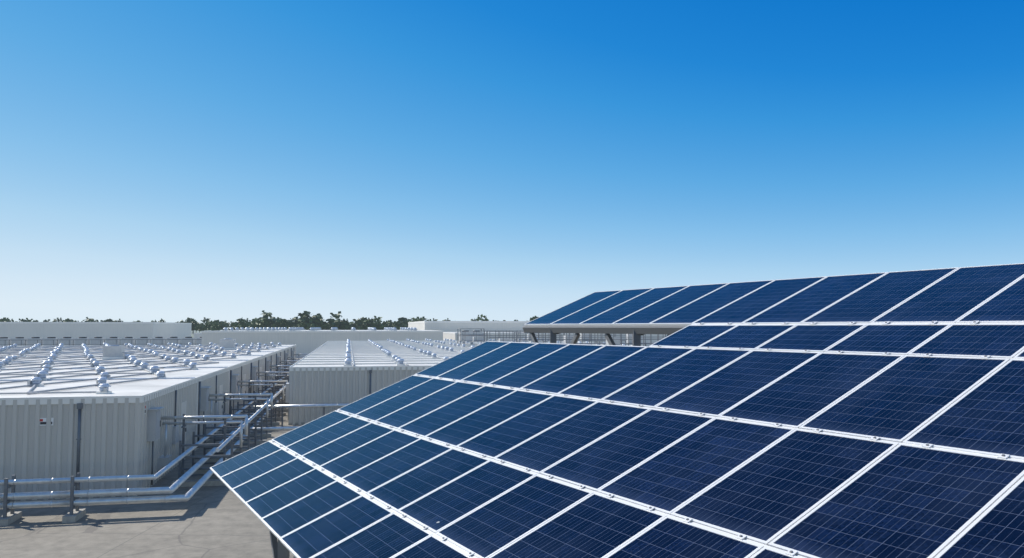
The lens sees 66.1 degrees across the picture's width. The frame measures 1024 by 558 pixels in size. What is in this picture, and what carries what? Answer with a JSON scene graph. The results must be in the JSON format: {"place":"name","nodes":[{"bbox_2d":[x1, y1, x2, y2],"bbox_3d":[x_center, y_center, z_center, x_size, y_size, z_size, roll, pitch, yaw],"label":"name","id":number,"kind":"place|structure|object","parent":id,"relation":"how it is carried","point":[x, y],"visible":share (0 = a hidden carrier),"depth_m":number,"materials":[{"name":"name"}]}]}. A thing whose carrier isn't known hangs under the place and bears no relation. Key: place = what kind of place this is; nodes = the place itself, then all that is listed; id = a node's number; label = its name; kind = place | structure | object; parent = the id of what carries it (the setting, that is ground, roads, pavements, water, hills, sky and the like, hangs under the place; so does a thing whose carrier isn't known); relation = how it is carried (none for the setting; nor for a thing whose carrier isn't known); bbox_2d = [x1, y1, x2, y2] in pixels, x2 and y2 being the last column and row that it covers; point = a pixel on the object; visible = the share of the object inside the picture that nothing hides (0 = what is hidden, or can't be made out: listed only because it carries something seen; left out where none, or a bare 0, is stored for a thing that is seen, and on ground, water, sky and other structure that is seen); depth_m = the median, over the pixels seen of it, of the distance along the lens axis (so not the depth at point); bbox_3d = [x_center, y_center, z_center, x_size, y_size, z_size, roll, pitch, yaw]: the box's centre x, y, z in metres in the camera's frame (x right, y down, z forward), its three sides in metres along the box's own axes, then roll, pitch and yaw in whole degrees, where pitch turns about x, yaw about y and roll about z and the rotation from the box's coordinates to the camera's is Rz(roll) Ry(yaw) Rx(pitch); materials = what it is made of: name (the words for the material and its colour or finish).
{"place":"outdoors","nodes":[
{"label":"outdoors","id":0,"kind":"place"},
{"bbox_2d":[0,322,191,344],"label":"building","id":1,"kind":"structure","parent":0,"point":[121,330],"depth_m":197.06,"materials":[{"name":"paint"}]},
{"bbox_2d":[0,344,301,557],"bbox_3d":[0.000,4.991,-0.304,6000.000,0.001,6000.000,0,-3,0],"label":"ground","id":2,"kind":"structure","parent":0,"point":[224,521],"depth_m":19.44,"materials":[{"name":"concrete"}]},
{"bbox_2d":[0,337,201,345],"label":"chiller yard","id":3,"kind":"structure","parent":2,"relation":"on","point":[33,341],"depth_m":176.09,"materials":[{"name":"grey metal"}]},
{"bbox_2d":[0,344,295,501],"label":"building modules","id":4,"kind":"object","parent":2,"relation":"on","point":[114,441],"visible":0.51,"depth_m":23.34,"materials":[{"name":"paint"}]},
{"bbox_2d":[0,338,289,393],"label":"roof vents","id":5,"kind":"object","parent":4,"relation":"on","point":[113,352],"visible":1,"depth_m":48.11,"materials":[{"name":"silver metal"}]},
{"bbox_2d":[0,354,349,525],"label":"pipes","id":6,"kind":"object","parent":2,"relation":"on","point":[227,446],"visible":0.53,"depth_m":25.08,"materials":[{"name":"metal"}]},
{"bbox_2d":[288,340,631,424],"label":"building modules","id":7,"kind":"object","parent":2,"relation":"on","point":[323,384],"visible":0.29,"depth_m":40.79,"materials":[{"name":"paint"}]},
{"bbox_2d":[295,329,665,365],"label":"roof","id":8,"kind":"structure","parent":7,"relation":"on","point":[474,338],"depth_m":70.76,"materials":[{"name":"grey metal"}]},
{"bbox_2d":[269,329,670,557],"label":"canopy posts","id":9,"kind":"object","parent":2,"relation":"on","point":[280,549],"visible":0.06,"depth_m":13.02,"materials":[{"name":"metal"}]},
{"bbox_2d":[210,263,1023,557],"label":"solar canopy","id":10,"kind":"object","parent":9,"relation":"on","point":[874,415],"visible":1,"depth_m":8.11,"materials":[{"name":"blue glass"}]},
{"bbox_2d":[443,332,605,342],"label":"building","id":11,"kind":"structure","parent":2,"relation":"on","point":[450,335],"depth_m":149.22,"materials":[{"name":"white"}]},
{"bbox_2d":[40,348,294,489],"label":"gear wall","id":12,"kind":"structure","parent":0,"point":[153,422],"depth_m":32.22,"materials":[{"name":"grey metal"}]},
{"bbox_2d":[194,333,201,344],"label":"building","id":13,"kind":"structure","parent":0,"point":[197,335],"depth_m":207.61,"materials":[{"name":"paint"}]},
{"bbox_2d":[191,328,305,337],"bbox_3d":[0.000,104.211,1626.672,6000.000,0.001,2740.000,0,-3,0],"label":"field","id":14,"kind":"structure","parent":0,"point":[192,334],"depth_m":708.72,"materials":[{"name":"green plant"}]},
{"bbox_2d":[190,320,197,333],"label":"tree","id":15,"kind":"object","parent":14,"relation":"on","point":[193,326],"visible":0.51,"depth_m":545.73,"materials":[{"name":"green plant"}]},
{"bbox_2d":[194,323,205,332],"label":"tree","id":16,"kind":"object","parent":14,"relation":"on","point":[198,328],"visible":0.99,"depth_m":533.83,"materials":[{"name":"green plant"}]},
{"bbox_2d":[199,317,210,330],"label":"tree","id":17,"kind":"object","parent":14,"relation":"on","point":[205,319],"visible":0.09,"depth_m":602.76,"materials":[{"name":"green plant"}]},
{"bbox_2d":[201,320,211,329],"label":"tree","id":18,"kind":"object","parent":14,"relation":"on","point":[207,327],"visible":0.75,"depth_m":533.20,"materials":[{"name":"green plant"}]},
{"bbox_2d":[211,322,220,330],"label":"tree","id":19,"kind":"object","parent":14,"relation":"on","point":[215,328],"visible":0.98,"depth_m":520.93,"materials":[{"name":"green plant"}]},
{"bbox_2d":[215,321,226,329],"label":"tree","id":20,"kind":"object","parent":14,"relation":"on","point":[222,325],"visible":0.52,"depth_m":546.27,"materials":[{"name":"green plant"}]},
{"bbox_2d":[231,318,249,329],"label":"tree","id":21,"kind":"object","parent":14,"relation":"on","point":[238,325],"visible":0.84,"depth_m":501.54,"materials":[{"name":"green plant"}]},
{"bbox_2d":[251,317,266,329],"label":"tree","id":22,"kind":"object","parent":14,"relation":"on","point":[254,325],"visible":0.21,"depth_m":506.23,"materials":[{"name":"green plant"}]},
{"bbox_2d":[255,310,280,328],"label":"tree","id":23,"kind":"object","parent":14,"relation":"on","point":[264,321],"visible":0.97,"depth_m":497.83,"materials":[{"name":"green plant"}]},
{"bbox_2d":[278,319,290,327],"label":"tree","id":24,"kind":"object","parent":14,"relation":"on","point":[283,323],"visible":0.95,"depth_m":502.91,"materials":[{"name":"green plant"}]},
{"bbox_2d":[289,311,310,326],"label":"tree","id":25,"kind":"object","parent":14,"relation":"on","point":[293,321],"visible":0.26,"depth_m":514.43,"materials":[{"name":"green plant"}]},
{"bbox_2d":[296,311,316,329],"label":"tree","id":26,"kind":"object","parent":14,"relation":"on","point":[305,324],"visible":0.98,"depth_m":501.20,"materials":[{"name":"green plant"}]},
{"bbox_2d":[312,313,327,329],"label":"tree","id":27,"kind":"object","parent":14,"relation":"on","point":[320,323],"visible":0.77,"depth_m":505.69,"materials":[{"name":"green plant"}]},
{"bbox_2d":[326,311,349,329],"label":"tree","id":28,"kind":"object","parent":14,"relation":"on","point":[334,323],"visible":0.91,"depth_m":510.18,"materials":[{"name":"green plant"}]},
{"bbox_2d":[338,318,351,329],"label":"tree","id":29,"kind":"object","parent":14,"relation":"on","point":[347,327],"visible":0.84,"depth_m":512.84,"materials":[{"name":"green plant"}]},
{"bbox_2d":[349,318,360,329],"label":"tree","id":30,"kind":"object","parent":14,"relation":"on","point":[355,325],"visible":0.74,"depth_m":525.01,"materials":[{"name":"green plant"}]},
{"bbox_2d":[356,317,370,324],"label":"tree","id":31,"kind":"object","parent":14,"relation":"on","point":[361,320],"visible":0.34,"depth_m":524.75,"materials":[{"name":"green plant"}]},
{"bbox_2d":[358,318,376,329],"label":"tree","id":32,"kind":"object","parent":14,"relation":"on","point":[364,326],"visible":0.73,"depth_m":505.77,"materials":[{"name":"green plant"}]},
{"bbox_2d":[366,316,387,329],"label":"tree","id":33,"kind":"object","parent":14,"relation":"on","point":[379,325],"visible":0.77,"depth_m":508.92,"materials":[{"name":"green plant"}]},
{"bbox_2d":[383,320,393,329],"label":"tree","id":34,"kind":"object","parent":14,"relation":"on","point":[389,324],"visible":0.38,"depth_m":513.24,"materials":[{"name":"green plant"}]},
{"bbox_2d":[393,316,411,329],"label":"tree","id":35,"kind":"object","parent":14,"relation":"on","point":[398,325],"visible":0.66,"depth_m":500.20,"materials":[{"name":"green plant"}]},
{"bbox_2d":[406,317,419,322],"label":"tree","id":36,"kind":"object","parent":14,"relation":"on","point":[413,319],"visible":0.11,"depth_m":515.04,"materials":[{"name":"green plant"}]},
{"bbox_2d":[477,314,488,320],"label":"tree","id":37,"kind":"object","parent":14,"relation":"on","point":[480,318],"visible":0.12,"depth_m":530.82,"materials":[{"name":"green plant"}]},
{"bbox_2d":[201,330,442,355],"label":"building","id":38,"kind":"structure","parent":0,"point":[306,341],"depth_m":130.03,"materials":[{"name":"paint"}]},
{"bbox_2d":[223,327,416,330],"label":"roof vents","id":39,"kind":"object","parent":38,"relation":"on","point":[317,329],"visible":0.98,"depth_m":144.55,"materials":[{"name":"white metal"}]},
{"bbox_2d":[285,370,371,411],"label":"gear wall","id":40,"kind":"structure","parent":0,"point":[287,391],"depth_m":41.12,"materials":[{"name":"grey metal"}]},
{"bbox_2d":[0,0,1023,326],"label":"sky","id":41,"kind":"structure","parent":0,"point":[173,161],"materials":[{"name":"blue"}]},
{"bbox_2d":[408,321,666,345],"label":"building","id":42,"kind":"structure","parent":0,"point":[484,326],"depth_m":178.66,"materials":[{"name":"paint"}]}
]}

